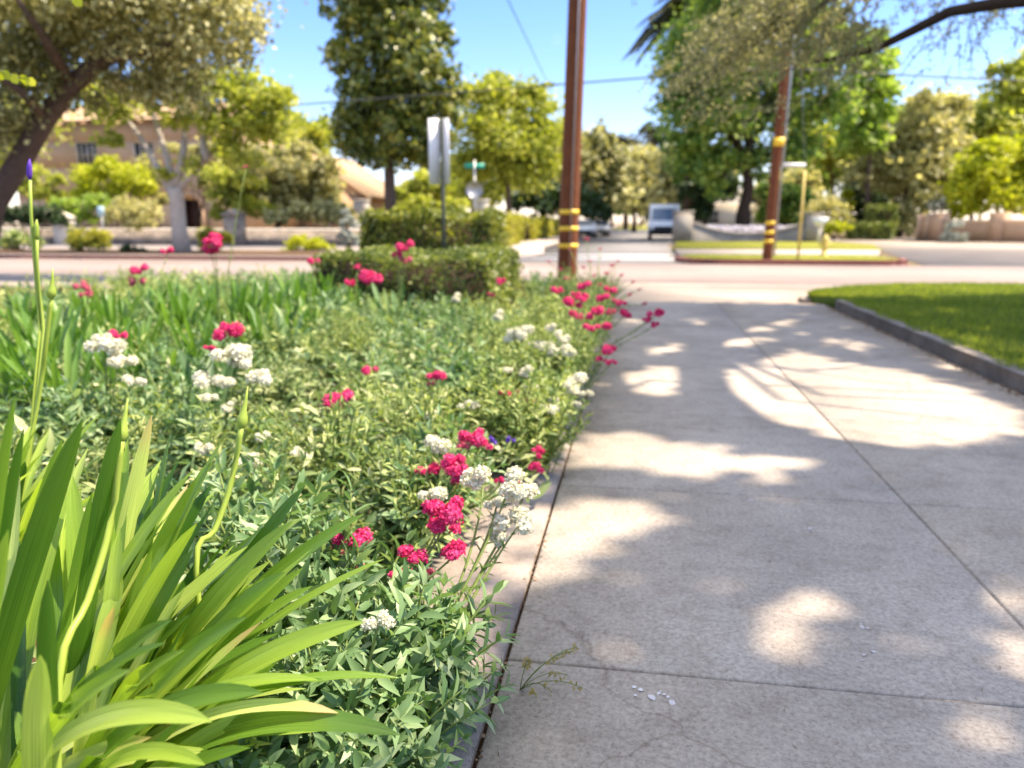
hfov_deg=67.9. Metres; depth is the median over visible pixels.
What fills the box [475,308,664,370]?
valerian plant
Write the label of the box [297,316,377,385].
perennial plant
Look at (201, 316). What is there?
valerian plant
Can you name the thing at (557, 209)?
distant tree
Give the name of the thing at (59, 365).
variegated plant
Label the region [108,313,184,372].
strap leaf plant
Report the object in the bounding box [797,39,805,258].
guy wire
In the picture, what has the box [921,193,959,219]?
blossom shrub
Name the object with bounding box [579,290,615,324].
perennial plant
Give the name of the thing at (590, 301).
valerian plant
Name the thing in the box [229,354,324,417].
variegated plant
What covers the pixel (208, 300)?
strap leaf plant
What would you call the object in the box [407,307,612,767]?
edging strip
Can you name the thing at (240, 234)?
stone pier
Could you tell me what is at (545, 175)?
background tree
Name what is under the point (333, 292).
broad leaf plant
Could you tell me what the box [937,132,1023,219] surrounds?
yellow bush
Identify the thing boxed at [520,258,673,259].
crossing line
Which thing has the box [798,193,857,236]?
round shrub
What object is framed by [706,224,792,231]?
blossom border
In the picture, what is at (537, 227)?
clipped hedge
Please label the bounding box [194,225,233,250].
kerb shrub
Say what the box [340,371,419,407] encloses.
variegated plant
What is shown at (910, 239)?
sidewalk
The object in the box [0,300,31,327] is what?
perennial plant
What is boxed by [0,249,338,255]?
parkway mulch
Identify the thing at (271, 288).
valerian plant
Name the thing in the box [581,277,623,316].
perennial plant
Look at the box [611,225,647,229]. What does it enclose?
dry verge
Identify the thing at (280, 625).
valerian plant
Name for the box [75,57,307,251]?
street tree
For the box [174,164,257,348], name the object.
valerian plant
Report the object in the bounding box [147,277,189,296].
valerian plant
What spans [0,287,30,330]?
valerian plant
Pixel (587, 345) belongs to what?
perennial plant
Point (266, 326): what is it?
broad leaf plant
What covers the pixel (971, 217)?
background tree
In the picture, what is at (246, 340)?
valerian plant
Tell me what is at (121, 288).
valerian plant
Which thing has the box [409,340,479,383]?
broad leaf plant
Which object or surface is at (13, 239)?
kerb shrub
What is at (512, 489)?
valerian plant
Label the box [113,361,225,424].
valerian plant
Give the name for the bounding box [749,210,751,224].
window
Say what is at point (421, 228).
clipped hedge
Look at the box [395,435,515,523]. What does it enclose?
purple flower plant
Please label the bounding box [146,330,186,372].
broad leaf plant
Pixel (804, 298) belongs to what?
kerb return
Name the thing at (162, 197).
pale shrub
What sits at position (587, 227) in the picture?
parked car
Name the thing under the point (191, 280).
valerian plant
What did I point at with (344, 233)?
silver plant
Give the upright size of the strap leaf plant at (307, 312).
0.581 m
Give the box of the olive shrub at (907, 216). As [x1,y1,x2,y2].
[892,181,939,236]
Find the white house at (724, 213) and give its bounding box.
[697,188,798,231]
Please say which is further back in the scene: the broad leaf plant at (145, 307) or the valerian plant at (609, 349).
the broad leaf plant at (145, 307)
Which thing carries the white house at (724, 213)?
on the block at (840, 235)
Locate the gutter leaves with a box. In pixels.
[828,307,1023,399]
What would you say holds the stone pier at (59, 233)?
on the block at (534, 248)
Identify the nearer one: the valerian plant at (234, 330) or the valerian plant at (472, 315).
the valerian plant at (234, 330)
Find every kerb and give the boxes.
[0,254,519,260]
[674,256,907,265]
[835,300,1023,394]
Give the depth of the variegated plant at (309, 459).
2.98 m
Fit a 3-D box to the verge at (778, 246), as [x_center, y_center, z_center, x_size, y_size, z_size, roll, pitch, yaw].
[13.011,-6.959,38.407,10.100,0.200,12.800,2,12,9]
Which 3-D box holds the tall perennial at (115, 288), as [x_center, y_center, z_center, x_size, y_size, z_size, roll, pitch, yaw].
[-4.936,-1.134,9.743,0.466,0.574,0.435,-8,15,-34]
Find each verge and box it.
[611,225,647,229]
[673,241,881,253]
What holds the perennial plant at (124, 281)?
on the bed soil at (185, 485)
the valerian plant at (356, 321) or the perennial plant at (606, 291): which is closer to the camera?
the valerian plant at (356, 321)
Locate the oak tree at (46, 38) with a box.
[0,0,307,234]
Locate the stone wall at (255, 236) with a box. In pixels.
[0,228,362,245]
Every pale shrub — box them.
[17,162,68,227]
[135,150,169,227]
[158,136,221,227]
[198,161,276,221]
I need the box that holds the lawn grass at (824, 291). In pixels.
[807,281,1023,366]
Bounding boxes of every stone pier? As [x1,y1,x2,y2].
[52,212,79,244]
[221,209,246,245]
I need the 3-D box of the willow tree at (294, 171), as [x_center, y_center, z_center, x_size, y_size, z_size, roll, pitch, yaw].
[-12.116,-10.267,40.581,8.005,5.912,5.614,2,12,9]
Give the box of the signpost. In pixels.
[428,118,449,249]
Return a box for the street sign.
[465,160,483,212]
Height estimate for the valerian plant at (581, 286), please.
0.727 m
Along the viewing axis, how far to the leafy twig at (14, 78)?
3.76 m
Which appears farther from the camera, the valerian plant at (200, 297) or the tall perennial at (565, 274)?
the tall perennial at (565, 274)
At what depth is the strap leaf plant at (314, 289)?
8.25 m
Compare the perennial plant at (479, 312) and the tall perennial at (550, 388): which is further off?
the perennial plant at (479, 312)
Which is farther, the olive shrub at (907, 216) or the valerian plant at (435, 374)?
the olive shrub at (907, 216)
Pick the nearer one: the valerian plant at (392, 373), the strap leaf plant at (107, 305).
the valerian plant at (392, 373)
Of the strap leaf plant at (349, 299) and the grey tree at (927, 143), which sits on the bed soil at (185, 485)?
the strap leaf plant at (349, 299)
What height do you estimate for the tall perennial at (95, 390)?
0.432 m
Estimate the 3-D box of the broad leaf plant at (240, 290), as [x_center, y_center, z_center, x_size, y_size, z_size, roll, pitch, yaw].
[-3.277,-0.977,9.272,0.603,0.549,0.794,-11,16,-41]
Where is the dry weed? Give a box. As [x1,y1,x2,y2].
[520,643,582,697]
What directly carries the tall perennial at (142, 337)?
on the bed soil at (185, 485)
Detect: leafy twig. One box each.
[0,70,35,85]
[72,0,82,6]
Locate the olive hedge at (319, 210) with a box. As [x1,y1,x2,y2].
[261,198,349,227]
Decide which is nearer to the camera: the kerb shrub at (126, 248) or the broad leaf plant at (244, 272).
the broad leaf plant at (244, 272)
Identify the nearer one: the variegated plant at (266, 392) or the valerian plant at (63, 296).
the variegated plant at (266, 392)
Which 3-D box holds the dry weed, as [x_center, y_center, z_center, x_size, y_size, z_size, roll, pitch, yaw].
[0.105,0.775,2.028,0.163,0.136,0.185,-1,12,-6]
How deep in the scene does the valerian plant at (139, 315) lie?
7.04 m
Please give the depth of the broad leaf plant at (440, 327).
6.58 m
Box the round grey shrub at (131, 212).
[100,192,168,232]
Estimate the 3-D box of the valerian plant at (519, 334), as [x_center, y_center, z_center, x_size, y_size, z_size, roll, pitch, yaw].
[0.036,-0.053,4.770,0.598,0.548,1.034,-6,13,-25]
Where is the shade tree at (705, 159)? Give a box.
[640,0,874,228]
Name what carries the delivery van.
on the street at (623, 242)
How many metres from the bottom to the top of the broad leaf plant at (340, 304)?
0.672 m
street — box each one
[0,258,1023,285]
[517,230,688,263]
[829,238,1023,266]
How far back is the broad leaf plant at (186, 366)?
4.26 m
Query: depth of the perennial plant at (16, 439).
3.21 m
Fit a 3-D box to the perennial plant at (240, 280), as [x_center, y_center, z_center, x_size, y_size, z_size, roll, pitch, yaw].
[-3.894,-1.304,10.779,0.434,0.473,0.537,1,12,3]
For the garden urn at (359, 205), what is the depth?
39.62 m
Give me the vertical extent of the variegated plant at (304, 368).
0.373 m
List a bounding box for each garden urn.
[350,199,370,228]
[471,199,489,211]
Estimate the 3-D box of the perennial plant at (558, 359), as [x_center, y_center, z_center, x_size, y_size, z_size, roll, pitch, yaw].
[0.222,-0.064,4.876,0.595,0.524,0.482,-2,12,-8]
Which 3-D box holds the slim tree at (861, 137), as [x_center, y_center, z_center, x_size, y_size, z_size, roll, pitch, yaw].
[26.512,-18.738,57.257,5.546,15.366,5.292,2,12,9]
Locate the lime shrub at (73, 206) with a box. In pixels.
[46,192,113,227]
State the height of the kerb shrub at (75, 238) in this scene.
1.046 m
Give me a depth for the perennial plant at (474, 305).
8.24 m
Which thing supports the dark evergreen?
on the block at (840, 235)
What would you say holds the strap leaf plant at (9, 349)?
on the bed soil at (185, 485)
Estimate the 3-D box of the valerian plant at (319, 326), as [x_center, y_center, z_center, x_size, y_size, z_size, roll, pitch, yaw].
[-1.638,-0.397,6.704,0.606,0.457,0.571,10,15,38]
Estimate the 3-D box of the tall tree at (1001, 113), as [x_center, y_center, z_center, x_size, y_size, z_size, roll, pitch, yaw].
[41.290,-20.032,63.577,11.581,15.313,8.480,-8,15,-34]
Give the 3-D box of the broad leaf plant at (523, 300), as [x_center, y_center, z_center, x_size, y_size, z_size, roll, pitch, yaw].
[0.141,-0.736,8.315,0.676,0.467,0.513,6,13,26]
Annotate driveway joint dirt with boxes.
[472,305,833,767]
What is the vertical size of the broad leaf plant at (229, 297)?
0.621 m
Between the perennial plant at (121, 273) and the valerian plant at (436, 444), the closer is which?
the valerian plant at (436, 444)
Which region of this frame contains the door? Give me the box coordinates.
[186,200,201,227]
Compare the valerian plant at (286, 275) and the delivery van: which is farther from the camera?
the delivery van
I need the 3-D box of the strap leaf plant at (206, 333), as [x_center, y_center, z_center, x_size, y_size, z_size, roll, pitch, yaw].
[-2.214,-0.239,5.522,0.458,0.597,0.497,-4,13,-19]
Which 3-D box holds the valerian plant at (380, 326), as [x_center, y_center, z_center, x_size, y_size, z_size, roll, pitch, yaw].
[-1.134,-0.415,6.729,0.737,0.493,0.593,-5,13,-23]
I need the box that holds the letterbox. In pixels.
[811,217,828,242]
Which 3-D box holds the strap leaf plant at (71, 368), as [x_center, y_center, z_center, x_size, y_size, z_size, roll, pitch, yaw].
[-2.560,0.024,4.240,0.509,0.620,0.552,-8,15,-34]
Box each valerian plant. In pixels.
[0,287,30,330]
[0,346,32,392]
[0,368,47,420]
[0,377,97,469]
[23,332,146,471]
[28,286,71,311]
[29,283,64,299]
[60,275,102,298]
[63,279,100,361]
[72,340,101,369]
[76,327,182,417]
[92,302,160,331]
[94,289,152,325]
[105,321,244,460]
[108,284,133,303]
[109,247,177,350]
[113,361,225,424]
[119,319,182,348]
[129,428,316,566]
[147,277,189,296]
[148,343,275,484]
[167,270,192,283]
[170,455,358,595]
[172,314,264,358]
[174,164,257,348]
[174,274,230,298]
[182,430,308,532]
[185,275,208,283]
[187,285,222,308]
[193,470,425,632]
[195,307,217,325]
[197,648,370,767]
[206,495,466,639]
[209,270,242,291]
[214,348,275,390]
[217,568,452,767]
[246,584,345,701]
[252,530,433,694]
[256,637,509,767]
[257,276,279,295]
[258,273,287,291]
[261,607,435,750]
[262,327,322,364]
[263,388,353,494]
[268,270,305,283]
[269,278,308,302]
[270,266,301,281]
[272,303,329,327]
[273,297,305,313]
[279,558,512,715]
[281,257,333,338]
[283,464,539,735]
[298,314,361,359]
[312,264,382,346]
[318,428,492,568]
[328,336,422,393]
[329,695,472,767]
[330,311,373,336]
[336,426,468,559]
[340,292,375,323]
[347,365,446,449]
[348,311,415,353]
[365,239,429,346]
[384,403,507,497]
[394,444,544,518]
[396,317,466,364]
[406,292,457,331]
[408,292,512,420]
[412,619,517,745]
[413,291,473,336]
[433,303,507,337]
[442,354,563,468]
[445,278,511,363]
[461,372,593,466]
[464,325,555,393]
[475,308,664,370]
[496,322,580,390]
[518,270,559,299]
[521,291,631,386]
[524,277,617,358]
[529,343,617,413]
[546,237,647,335]
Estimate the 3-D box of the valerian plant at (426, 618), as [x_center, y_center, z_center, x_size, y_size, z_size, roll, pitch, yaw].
[-0.296,0.647,1.978,0.466,0.435,0.658,10,16,40]
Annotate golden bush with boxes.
[823,220,853,239]
[840,187,856,235]
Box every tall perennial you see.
[0,310,25,350]
[78,375,139,435]
[83,273,109,303]
[90,379,198,487]
[108,273,139,297]
[124,324,175,359]
[157,269,182,281]
[183,394,274,475]
[197,266,226,287]
[252,311,316,368]
[329,352,388,432]
[495,357,568,449]
[513,282,564,337]
[528,355,579,419]
[544,281,566,299]
[548,268,577,306]
[553,263,573,289]
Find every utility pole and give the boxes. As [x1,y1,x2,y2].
[557,0,586,281]
[762,2,805,258]
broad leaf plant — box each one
[0,322,22,343]
[4,280,63,310]
[9,301,71,335]
[42,352,122,403]
[105,289,162,321]
[138,266,174,291]
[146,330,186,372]
[158,348,232,435]
[159,304,213,336]
[170,321,258,393]
[182,273,211,284]
[214,343,250,404]
[219,281,259,313]
[220,283,258,298]
[221,267,260,289]
[229,273,277,296]
[246,302,311,370]
[304,285,353,331]
[306,280,345,318]
[371,282,417,335]
[390,300,445,347]
[409,314,476,352]
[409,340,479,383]
[410,329,506,413]
[508,296,554,325]
[524,270,560,300]
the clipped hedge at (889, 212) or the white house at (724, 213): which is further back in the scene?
the white house at (724, 213)
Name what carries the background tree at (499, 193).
on the block at (534, 248)
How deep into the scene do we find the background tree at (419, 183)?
58.86 m
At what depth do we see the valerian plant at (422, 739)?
1.61 m
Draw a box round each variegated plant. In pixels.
[22,310,97,332]
[32,433,171,497]
[57,350,92,386]
[111,405,237,452]
[151,328,201,348]
[201,432,362,531]
[213,358,312,429]
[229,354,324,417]
[255,351,341,397]
[257,392,363,452]
[325,334,411,371]
[327,428,496,540]
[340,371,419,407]
[370,339,451,380]
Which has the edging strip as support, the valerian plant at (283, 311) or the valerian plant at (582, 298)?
the valerian plant at (582, 298)
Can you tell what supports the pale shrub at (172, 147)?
on the far garden soil
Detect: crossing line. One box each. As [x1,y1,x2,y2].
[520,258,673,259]
[542,254,668,255]
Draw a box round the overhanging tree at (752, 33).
[632,0,1023,136]
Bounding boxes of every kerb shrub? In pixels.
[0,227,47,250]
[63,225,90,250]
[83,227,113,250]
[117,244,147,251]
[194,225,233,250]
[281,233,335,250]
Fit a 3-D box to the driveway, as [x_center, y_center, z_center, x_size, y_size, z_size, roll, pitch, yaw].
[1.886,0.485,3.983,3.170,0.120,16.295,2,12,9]
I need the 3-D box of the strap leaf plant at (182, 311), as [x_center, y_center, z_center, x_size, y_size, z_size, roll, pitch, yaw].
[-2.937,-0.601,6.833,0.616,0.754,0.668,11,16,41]
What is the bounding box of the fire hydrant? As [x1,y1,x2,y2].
[819,234,830,256]
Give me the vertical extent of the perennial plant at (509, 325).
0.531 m
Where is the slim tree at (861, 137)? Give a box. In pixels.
[826,23,906,237]
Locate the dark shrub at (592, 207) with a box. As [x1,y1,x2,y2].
[504,175,615,229]
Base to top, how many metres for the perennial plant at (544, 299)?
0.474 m
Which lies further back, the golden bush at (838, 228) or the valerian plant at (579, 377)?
the golden bush at (838, 228)
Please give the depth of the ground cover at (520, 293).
8.95 m
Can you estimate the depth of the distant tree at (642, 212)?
126.37 m
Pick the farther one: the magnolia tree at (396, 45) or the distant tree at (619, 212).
the distant tree at (619, 212)
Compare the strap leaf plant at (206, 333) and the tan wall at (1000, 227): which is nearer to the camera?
the strap leaf plant at (206, 333)
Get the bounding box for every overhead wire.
[57,66,779,122]
[508,0,551,91]
[793,67,1023,81]
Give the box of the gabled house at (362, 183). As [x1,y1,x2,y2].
[298,153,383,228]
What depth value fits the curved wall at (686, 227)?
43.53 m
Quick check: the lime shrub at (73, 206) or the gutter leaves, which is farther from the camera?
the lime shrub at (73, 206)
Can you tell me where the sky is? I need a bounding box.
[5,0,1023,222]
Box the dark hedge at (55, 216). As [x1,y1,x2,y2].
[3,201,75,235]
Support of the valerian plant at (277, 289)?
on the bed soil at (185, 485)
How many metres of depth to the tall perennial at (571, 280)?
10.67 m
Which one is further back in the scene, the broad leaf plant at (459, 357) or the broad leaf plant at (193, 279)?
the broad leaf plant at (193, 279)
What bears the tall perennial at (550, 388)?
on the edging strip
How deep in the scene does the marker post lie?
34.03 m
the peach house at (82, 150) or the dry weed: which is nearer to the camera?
the dry weed
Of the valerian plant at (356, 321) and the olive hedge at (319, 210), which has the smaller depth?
the valerian plant at (356, 321)
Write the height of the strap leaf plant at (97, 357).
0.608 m
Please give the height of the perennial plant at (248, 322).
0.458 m
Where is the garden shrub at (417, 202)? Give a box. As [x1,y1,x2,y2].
[392,192,471,212]
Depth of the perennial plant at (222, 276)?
12.56 m
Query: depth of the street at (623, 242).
35.84 m
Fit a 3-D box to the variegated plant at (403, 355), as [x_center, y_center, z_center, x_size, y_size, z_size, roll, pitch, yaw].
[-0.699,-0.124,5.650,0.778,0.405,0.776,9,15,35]
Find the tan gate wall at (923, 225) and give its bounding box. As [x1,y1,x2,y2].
[915,214,930,239]
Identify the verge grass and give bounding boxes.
[674,241,887,248]
[687,253,901,259]
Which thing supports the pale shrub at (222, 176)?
on the far garden soil
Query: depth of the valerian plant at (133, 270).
6.02 m
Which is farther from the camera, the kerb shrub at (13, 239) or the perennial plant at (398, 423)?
the kerb shrub at (13, 239)
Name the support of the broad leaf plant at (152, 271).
on the bed soil at (185, 485)
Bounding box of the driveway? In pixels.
[476,302,1023,767]
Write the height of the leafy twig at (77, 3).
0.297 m
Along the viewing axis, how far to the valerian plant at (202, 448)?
3.00 m
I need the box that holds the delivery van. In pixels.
[645,204,679,239]
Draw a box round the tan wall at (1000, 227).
[928,212,1023,242]
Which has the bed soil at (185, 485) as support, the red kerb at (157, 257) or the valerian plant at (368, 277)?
the valerian plant at (368, 277)
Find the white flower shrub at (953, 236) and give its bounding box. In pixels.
[939,219,969,242]
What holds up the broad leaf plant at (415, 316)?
on the bed soil at (185, 485)
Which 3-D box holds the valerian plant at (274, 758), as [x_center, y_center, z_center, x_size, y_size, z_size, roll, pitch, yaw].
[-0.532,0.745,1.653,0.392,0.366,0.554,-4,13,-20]
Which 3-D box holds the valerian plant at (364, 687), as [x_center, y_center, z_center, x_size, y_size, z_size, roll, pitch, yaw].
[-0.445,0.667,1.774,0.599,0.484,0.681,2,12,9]
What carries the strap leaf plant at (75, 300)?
on the bed soil at (185, 485)
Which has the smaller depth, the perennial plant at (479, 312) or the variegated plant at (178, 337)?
the variegated plant at (178, 337)
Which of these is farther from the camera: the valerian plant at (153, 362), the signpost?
the signpost
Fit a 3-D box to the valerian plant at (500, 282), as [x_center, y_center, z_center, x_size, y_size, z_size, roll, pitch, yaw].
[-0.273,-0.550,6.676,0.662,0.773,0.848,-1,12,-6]
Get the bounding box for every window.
[75,141,97,167]
[132,142,153,168]
[707,210,719,225]
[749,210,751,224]
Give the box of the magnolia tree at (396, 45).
[317,0,469,213]
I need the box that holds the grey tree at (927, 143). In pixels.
[837,82,979,237]
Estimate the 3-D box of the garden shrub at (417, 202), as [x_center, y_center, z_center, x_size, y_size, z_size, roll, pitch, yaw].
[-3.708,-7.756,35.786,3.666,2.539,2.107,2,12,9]
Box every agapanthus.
[0,386,399,767]
[19,159,101,542]
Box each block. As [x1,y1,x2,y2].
[0,226,619,257]
[823,231,915,237]
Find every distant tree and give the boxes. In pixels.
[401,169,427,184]
[547,177,580,216]
[610,209,631,226]
[636,167,660,216]
[771,157,844,194]
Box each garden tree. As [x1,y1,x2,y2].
[449,67,586,214]
[544,117,644,235]
[610,138,668,231]
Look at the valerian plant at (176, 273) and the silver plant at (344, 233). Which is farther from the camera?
the silver plant at (344, 233)
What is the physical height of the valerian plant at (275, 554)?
0.520 m
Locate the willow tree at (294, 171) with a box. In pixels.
[210,134,358,227]
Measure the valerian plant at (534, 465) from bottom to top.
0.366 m
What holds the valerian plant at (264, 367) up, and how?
on the bed soil at (185, 485)
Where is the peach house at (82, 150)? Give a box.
[18,102,303,227]
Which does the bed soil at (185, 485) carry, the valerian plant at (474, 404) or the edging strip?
the valerian plant at (474, 404)
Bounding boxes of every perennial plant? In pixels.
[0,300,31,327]
[0,419,75,480]
[102,265,139,291]
[107,275,139,296]
[110,280,152,311]
[119,264,153,285]
[153,278,201,299]
[203,303,229,328]
[205,270,231,285]
[209,294,228,316]
[224,276,252,293]
[227,309,274,344]
[248,263,287,287]
[263,388,402,495]
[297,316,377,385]
[358,294,413,326]
[362,367,489,466]
[366,288,410,315]
[397,365,495,437]
[444,317,514,372]
[449,306,524,351]
[459,292,515,324]
[460,289,498,324]
[481,316,538,359]
[489,385,590,474]
[502,302,547,348]
[502,335,591,398]
[520,288,565,323]
[522,277,570,319]
[525,326,603,395]
[541,312,610,365]
[544,306,612,346]
[549,322,604,369]
[559,269,593,304]
[560,303,616,346]
[565,286,612,313]
[575,276,616,308]
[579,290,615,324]
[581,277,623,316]
[587,269,620,287]
[587,282,618,308]
[596,277,625,304]
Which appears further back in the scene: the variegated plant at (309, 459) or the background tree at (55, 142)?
the background tree at (55, 142)
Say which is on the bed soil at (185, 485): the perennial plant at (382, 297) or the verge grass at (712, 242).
the perennial plant at (382, 297)
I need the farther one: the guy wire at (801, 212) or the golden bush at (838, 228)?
the golden bush at (838, 228)
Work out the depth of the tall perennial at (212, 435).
3.26 m
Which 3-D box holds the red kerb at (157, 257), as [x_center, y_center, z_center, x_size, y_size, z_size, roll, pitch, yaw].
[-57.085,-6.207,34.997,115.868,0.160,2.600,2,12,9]
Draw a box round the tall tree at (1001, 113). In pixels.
[953,46,1023,219]
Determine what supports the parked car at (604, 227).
on the street at (623, 242)
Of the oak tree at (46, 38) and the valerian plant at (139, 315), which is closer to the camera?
the valerian plant at (139, 315)
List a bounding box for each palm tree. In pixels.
[614,133,644,229]
[621,0,720,221]
[634,121,671,168]
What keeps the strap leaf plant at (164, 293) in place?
on the bed soil at (185, 485)
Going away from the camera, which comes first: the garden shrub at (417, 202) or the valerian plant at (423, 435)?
the valerian plant at (423, 435)
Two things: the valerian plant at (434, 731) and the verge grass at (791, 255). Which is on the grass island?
the verge grass at (791, 255)
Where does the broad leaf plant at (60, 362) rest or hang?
on the bed soil at (185, 485)
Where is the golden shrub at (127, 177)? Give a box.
[59,154,158,227]
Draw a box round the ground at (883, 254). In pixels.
[2,223,923,265]
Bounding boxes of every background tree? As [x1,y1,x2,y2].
[0,61,84,165]
[289,109,335,155]
[395,167,470,207]
[427,140,521,211]
[509,119,582,215]
[629,203,662,226]
[642,141,742,207]
[673,171,742,225]
[739,165,824,212]
[753,177,816,225]
[766,122,880,231]
[824,159,949,213]
[896,92,971,213]
[910,163,986,219]
[962,75,1014,210]
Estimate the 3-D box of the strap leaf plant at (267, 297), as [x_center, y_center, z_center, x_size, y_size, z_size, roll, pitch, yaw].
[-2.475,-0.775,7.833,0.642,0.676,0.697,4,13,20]
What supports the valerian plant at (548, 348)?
on the edging strip
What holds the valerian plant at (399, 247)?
on the bed soil at (185, 485)
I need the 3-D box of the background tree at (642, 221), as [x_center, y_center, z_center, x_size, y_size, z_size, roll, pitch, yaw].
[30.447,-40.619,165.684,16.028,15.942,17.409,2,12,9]
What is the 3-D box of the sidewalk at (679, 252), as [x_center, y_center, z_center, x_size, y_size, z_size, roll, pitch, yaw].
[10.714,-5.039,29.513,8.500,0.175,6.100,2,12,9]
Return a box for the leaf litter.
[475,346,1022,760]
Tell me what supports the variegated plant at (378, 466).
on the bed soil at (185, 485)
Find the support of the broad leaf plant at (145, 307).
on the bed soil at (185, 485)
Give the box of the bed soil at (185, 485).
[0,280,593,662]
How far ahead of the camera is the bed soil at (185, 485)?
5.28 m
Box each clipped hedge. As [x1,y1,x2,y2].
[308,242,524,318]
[356,205,510,251]
[433,210,528,246]
[520,213,559,240]
[844,220,896,239]
[861,202,899,237]
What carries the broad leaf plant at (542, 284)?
on the bed soil at (185, 485)
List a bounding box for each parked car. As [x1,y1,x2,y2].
[578,220,597,237]
[588,220,610,235]
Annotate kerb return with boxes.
[798,294,810,302]
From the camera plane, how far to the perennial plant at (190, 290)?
9.68 m
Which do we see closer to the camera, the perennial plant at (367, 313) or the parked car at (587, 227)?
the perennial plant at (367, 313)
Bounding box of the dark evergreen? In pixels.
[833,179,892,222]
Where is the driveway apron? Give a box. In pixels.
[606,283,838,304]
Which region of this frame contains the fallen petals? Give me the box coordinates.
[594,401,875,704]
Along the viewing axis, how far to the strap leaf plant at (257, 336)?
6.17 m
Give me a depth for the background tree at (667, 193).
81.67 m
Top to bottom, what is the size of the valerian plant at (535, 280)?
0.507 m
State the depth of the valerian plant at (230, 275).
12.20 m
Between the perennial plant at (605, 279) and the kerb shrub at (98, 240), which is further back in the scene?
the kerb shrub at (98, 240)
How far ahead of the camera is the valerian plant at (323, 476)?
2.38 m
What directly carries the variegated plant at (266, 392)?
on the bed soil at (185, 485)
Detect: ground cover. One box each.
[0,266,606,369]
[0,318,563,657]
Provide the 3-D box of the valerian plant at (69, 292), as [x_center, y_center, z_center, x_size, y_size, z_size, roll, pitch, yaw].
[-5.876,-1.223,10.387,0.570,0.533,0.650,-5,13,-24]
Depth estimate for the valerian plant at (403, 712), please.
1.69 m
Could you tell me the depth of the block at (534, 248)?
32.79 m
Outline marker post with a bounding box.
[97,206,104,228]
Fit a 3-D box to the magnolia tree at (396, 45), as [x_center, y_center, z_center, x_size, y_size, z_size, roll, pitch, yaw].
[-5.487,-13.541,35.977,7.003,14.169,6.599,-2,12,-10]
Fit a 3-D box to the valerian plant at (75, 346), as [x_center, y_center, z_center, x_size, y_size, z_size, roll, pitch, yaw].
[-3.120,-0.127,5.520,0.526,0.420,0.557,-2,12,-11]
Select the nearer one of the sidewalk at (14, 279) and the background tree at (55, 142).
the sidewalk at (14, 279)
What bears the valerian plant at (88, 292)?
on the bed soil at (185, 485)
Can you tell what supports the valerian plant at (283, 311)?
on the bed soil at (185, 485)
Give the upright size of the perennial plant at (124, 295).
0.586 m
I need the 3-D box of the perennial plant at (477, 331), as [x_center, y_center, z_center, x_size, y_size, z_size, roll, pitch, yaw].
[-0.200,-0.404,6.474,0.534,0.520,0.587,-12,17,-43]
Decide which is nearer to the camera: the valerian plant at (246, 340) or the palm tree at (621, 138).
the valerian plant at (246, 340)
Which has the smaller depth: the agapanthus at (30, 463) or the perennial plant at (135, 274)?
the agapanthus at (30, 463)
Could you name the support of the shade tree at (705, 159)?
on the block at (840, 235)
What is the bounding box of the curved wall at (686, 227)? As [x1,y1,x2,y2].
[672,211,825,242]
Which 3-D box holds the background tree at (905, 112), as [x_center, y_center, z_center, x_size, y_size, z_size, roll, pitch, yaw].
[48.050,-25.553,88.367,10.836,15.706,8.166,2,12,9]
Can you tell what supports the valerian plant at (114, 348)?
on the bed soil at (185, 485)
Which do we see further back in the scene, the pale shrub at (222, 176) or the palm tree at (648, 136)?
the palm tree at (648, 136)
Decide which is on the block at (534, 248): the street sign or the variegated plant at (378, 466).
the street sign
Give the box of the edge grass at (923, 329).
[842,298,1023,370]
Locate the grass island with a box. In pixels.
[682,254,895,259]
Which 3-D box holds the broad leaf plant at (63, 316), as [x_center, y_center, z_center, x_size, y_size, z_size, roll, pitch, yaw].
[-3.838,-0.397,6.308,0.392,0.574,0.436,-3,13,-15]
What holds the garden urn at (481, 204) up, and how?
on the block at (534, 248)
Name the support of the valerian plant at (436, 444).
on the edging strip
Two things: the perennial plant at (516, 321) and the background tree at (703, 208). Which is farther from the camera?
the background tree at (703, 208)
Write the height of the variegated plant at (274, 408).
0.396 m
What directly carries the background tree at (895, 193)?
on the block at (840, 235)
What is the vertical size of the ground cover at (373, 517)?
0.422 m
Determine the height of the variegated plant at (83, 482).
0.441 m
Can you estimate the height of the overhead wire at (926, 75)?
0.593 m
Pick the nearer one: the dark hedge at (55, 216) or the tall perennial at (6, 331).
the tall perennial at (6, 331)
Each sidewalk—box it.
[0,273,295,288]
[674,249,879,256]
[838,238,927,240]
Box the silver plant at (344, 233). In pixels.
[335,208,360,249]
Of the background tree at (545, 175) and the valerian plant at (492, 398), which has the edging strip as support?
the valerian plant at (492, 398)
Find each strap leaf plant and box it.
[0,290,57,334]
[0,301,81,365]
[0,329,107,419]
[0,330,85,428]
[12,299,132,360]
[43,286,130,327]
[52,321,164,414]
[66,289,158,332]
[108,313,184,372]
[123,281,170,329]
[132,342,210,395]
[140,275,216,336]
[167,310,233,363]
[179,280,247,327]
[196,278,275,336]
[220,305,283,362]
[238,276,297,329]
[259,267,331,315]
[274,295,338,335]
[300,269,362,306]
[331,284,372,317]
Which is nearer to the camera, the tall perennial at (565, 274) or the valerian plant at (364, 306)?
the valerian plant at (364, 306)
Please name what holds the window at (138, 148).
in the peach house at (82, 150)

